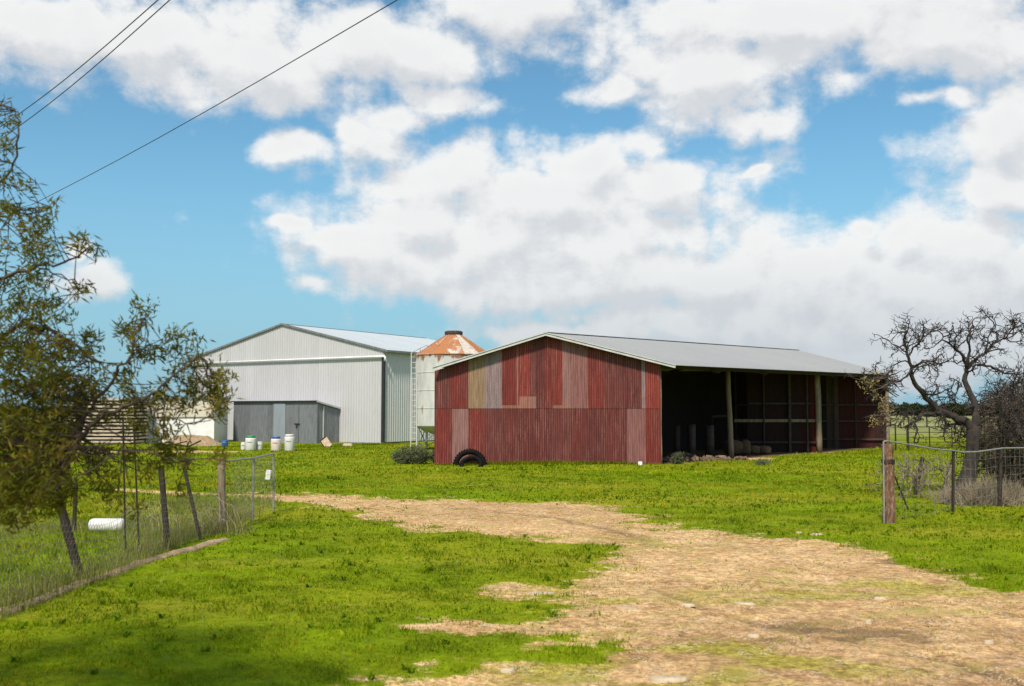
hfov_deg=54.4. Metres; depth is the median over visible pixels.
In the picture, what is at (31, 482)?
tea tree
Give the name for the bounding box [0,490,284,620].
long grass
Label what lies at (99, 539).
fence wire
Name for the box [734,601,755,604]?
stone
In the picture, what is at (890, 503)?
gate post
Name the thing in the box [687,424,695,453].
steel drum
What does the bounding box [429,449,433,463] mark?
grey shrub
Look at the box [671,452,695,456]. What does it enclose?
debris heap
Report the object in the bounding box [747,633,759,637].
stone
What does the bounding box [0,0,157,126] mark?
overhead cable
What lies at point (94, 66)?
overhead cable
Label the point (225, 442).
plastic bucket
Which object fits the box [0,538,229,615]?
stone edging
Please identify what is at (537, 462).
grass
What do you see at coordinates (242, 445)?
plastic bucket
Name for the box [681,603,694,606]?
stone
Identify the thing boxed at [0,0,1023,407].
sky
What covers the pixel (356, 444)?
weeds
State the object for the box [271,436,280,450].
plastic drum
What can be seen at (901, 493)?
stay rod
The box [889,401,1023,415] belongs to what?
distant wood
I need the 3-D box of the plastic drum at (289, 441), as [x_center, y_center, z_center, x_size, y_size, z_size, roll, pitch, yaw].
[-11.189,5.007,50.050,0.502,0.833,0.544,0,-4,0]
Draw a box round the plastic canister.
[88,518,123,531]
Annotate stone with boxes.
[500,667,515,672]
[527,591,553,594]
[616,606,637,608]
[647,675,688,682]
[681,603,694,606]
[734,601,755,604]
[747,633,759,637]
[865,619,871,623]
[874,596,886,599]
[984,640,993,643]
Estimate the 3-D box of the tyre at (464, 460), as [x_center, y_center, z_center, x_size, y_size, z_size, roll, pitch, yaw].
[-1.469,4.406,35.990,0.880,0.678,0.737,0,-4,0]
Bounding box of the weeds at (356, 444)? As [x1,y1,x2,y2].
[314,442,406,445]
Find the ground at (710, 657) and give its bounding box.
[0,415,1023,685]
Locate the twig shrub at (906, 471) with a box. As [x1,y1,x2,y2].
[865,450,968,499]
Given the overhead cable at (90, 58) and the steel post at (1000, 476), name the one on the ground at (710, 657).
the steel post at (1000, 476)
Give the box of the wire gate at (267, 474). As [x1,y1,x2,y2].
[225,453,274,522]
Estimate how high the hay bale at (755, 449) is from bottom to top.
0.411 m
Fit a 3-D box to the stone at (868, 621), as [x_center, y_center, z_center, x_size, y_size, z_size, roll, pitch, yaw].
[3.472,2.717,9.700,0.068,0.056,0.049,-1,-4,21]
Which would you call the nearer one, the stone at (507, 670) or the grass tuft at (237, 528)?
the stone at (507, 670)
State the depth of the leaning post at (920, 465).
23.52 m
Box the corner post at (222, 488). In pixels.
[218,459,226,526]
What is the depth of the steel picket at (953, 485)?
19.62 m
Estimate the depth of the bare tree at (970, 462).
23.54 m
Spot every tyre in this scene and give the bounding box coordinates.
[452,448,486,465]
[459,455,483,466]
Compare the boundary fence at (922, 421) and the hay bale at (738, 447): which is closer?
the hay bale at (738, 447)
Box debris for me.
[662,455,747,461]
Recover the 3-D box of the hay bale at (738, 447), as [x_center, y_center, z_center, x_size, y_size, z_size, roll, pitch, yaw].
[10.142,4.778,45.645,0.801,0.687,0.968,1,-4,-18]
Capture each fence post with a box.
[53,486,83,575]
[72,483,77,531]
[158,466,170,549]
[183,464,202,539]
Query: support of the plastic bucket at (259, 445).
on the ground at (710, 657)
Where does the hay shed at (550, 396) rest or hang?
on the ground at (710, 657)
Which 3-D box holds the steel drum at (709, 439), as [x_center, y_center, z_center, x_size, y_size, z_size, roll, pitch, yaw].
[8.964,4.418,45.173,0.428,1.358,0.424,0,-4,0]
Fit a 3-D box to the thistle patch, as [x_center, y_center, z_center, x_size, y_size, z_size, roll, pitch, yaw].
[9.236,4.435,36.916,0.857,0.431,0.737,0,-4,0]
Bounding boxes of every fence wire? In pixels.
[0,499,218,561]
[18,474,219,514]
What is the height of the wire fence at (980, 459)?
1.190 m
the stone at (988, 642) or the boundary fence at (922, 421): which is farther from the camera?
the boundary fence at (922, 421)
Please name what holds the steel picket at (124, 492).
on the ground at (710, 657)
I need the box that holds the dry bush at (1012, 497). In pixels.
[917,472,1023,506]
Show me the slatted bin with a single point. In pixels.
(104, 436)
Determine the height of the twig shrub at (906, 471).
1.191 m
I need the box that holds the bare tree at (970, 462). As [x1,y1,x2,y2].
[844,305,1023,490]
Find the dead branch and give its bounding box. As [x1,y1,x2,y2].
[145,440,200,447]
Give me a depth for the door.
63.15 m
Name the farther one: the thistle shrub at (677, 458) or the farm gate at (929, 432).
the farm gate at (929, 432)
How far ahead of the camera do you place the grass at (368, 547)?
14.34 m
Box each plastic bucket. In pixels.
[222,440,227,445]
[241,442,244,449]
[256,442,262,449]
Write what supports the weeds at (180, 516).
on the ground at (710, 657)
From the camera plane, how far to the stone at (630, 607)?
10.26 m
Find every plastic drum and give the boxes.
[245,436,255,450]
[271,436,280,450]
[284,434,294,450]
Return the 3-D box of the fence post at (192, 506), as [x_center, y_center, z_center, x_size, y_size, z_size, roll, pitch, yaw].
[-5.009,2.527,15.610,0.372,1.264,0.068,0,-4,0]
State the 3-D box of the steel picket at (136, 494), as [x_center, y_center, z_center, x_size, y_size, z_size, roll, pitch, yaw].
[-5.341,2.121,14.175,0.152,1.922,0.029,0,-4,0]
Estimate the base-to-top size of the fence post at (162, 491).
1.294 m
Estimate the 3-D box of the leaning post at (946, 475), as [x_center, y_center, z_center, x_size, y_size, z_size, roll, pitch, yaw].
[10.174,3.142,23.289,0.535,0.970,0.069,2,-4,-25]
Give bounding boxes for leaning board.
[319,437,331,445]
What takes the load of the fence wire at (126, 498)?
attached to the corner post at (222, 488)
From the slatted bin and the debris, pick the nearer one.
the debris
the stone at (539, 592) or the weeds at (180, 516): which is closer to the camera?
the stone at (539, 592)
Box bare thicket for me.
[911,350,1023,490]
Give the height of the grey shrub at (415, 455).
0.955 m
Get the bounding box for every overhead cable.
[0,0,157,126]
[1,0,169,138]
[3,0,396,211]
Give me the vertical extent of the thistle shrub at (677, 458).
0.688 m
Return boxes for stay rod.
[895,476,908,509]
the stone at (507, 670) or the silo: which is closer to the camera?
the stone at (507, 670)
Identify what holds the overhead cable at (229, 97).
attached to the power pole
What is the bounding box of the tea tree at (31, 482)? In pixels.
[0,94,242,534]
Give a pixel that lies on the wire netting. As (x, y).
(109, 539)
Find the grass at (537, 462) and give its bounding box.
[433,459,662,464]
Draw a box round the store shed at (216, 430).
[137,397,228,442]
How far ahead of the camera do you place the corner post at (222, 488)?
16.69 m
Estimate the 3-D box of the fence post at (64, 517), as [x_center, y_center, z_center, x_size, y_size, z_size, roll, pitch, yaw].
[-5.498,2.358,12.340,0.431,1.210,0.116,2,-4,-30]
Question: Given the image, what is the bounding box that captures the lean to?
[231,400,340,443]
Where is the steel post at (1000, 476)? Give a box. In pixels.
[998,449,1003,505]
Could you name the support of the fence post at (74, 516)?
on the ground at (710, 657)
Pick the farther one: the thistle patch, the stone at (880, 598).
the thistle patch
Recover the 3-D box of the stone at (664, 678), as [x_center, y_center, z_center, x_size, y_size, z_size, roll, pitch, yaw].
[1.194,2.559,7.591,0.326,0.042,0.161,0,-4,0]
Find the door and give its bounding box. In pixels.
[285,406,299,442]
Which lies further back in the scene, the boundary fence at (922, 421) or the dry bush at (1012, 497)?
the boundary fence at (922, 421)
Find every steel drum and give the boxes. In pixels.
[674,426,679,452]
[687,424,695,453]
[705,425,713,455]
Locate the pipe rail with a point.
(884, 441)
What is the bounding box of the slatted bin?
[72,398,148,442]
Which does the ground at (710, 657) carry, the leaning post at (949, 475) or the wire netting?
the leaning post at (949, 475)
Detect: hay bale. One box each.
[722,440,742,454]
[742,440,750,454]
[750,445,759,453]
[759,446,770,453]
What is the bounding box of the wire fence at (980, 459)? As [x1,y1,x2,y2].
[893,449,1021,517]
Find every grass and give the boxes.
[0,441,1023,685]
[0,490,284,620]
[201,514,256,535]
[433,459,662,464]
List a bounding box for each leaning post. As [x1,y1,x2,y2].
[912,456,923,494]
[942,459,951,491]
[944,465,951,497]
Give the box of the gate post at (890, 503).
[881,444,895,522]
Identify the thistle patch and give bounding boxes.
[749,458,771,464]
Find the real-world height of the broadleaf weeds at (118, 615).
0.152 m
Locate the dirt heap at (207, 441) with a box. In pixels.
[163,434,221,445]
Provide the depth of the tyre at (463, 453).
36.77 m
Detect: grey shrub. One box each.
[389,442,431,463]
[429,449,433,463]
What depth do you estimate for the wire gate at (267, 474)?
18.34 m
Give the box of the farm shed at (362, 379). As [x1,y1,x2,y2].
[191,323,435,442]
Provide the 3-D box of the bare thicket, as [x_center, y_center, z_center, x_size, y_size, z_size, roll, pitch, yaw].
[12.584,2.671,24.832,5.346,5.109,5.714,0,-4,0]
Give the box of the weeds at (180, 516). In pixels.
[121,497,242,534]
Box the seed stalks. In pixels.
[9,476,1023,685]
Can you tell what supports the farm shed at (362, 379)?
on the ground at (710, 657)
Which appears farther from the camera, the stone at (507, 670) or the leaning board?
the leaning board
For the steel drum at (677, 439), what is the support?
on the ground at (710, 657)
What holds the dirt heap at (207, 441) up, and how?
on the ground at (710, 657)
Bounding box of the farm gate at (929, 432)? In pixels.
[906,426,964,447]
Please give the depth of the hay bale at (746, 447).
45.31 m
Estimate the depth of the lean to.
63.56 m
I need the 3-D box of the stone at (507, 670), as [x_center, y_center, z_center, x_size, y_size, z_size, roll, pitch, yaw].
[-0.035,2.590,7.871,0.114,0.048,0.086,3,-5,-40]
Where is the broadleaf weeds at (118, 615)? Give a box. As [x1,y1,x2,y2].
[7,485,1023,679]
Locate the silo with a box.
[410,330,484,447]
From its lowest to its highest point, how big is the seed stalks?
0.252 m
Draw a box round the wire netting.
[0,486,220,602]
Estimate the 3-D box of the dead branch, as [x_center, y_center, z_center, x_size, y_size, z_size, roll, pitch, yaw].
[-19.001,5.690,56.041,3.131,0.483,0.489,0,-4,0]
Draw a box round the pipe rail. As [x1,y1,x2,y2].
[883,440,1023,522]
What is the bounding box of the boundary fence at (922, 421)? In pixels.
[890,417,953,426]
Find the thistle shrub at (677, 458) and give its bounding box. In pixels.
[669,451,684,463]
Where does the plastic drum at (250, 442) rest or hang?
on the ground at (710, 657)
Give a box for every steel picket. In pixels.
[122,417,126,549]
[133,424,139,549]
[951,451,954,511]
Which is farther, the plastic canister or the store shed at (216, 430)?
the store shed at (216, 430)
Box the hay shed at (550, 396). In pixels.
[432,332,890,464]
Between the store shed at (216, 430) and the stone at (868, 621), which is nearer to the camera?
the stone at (868, 621)

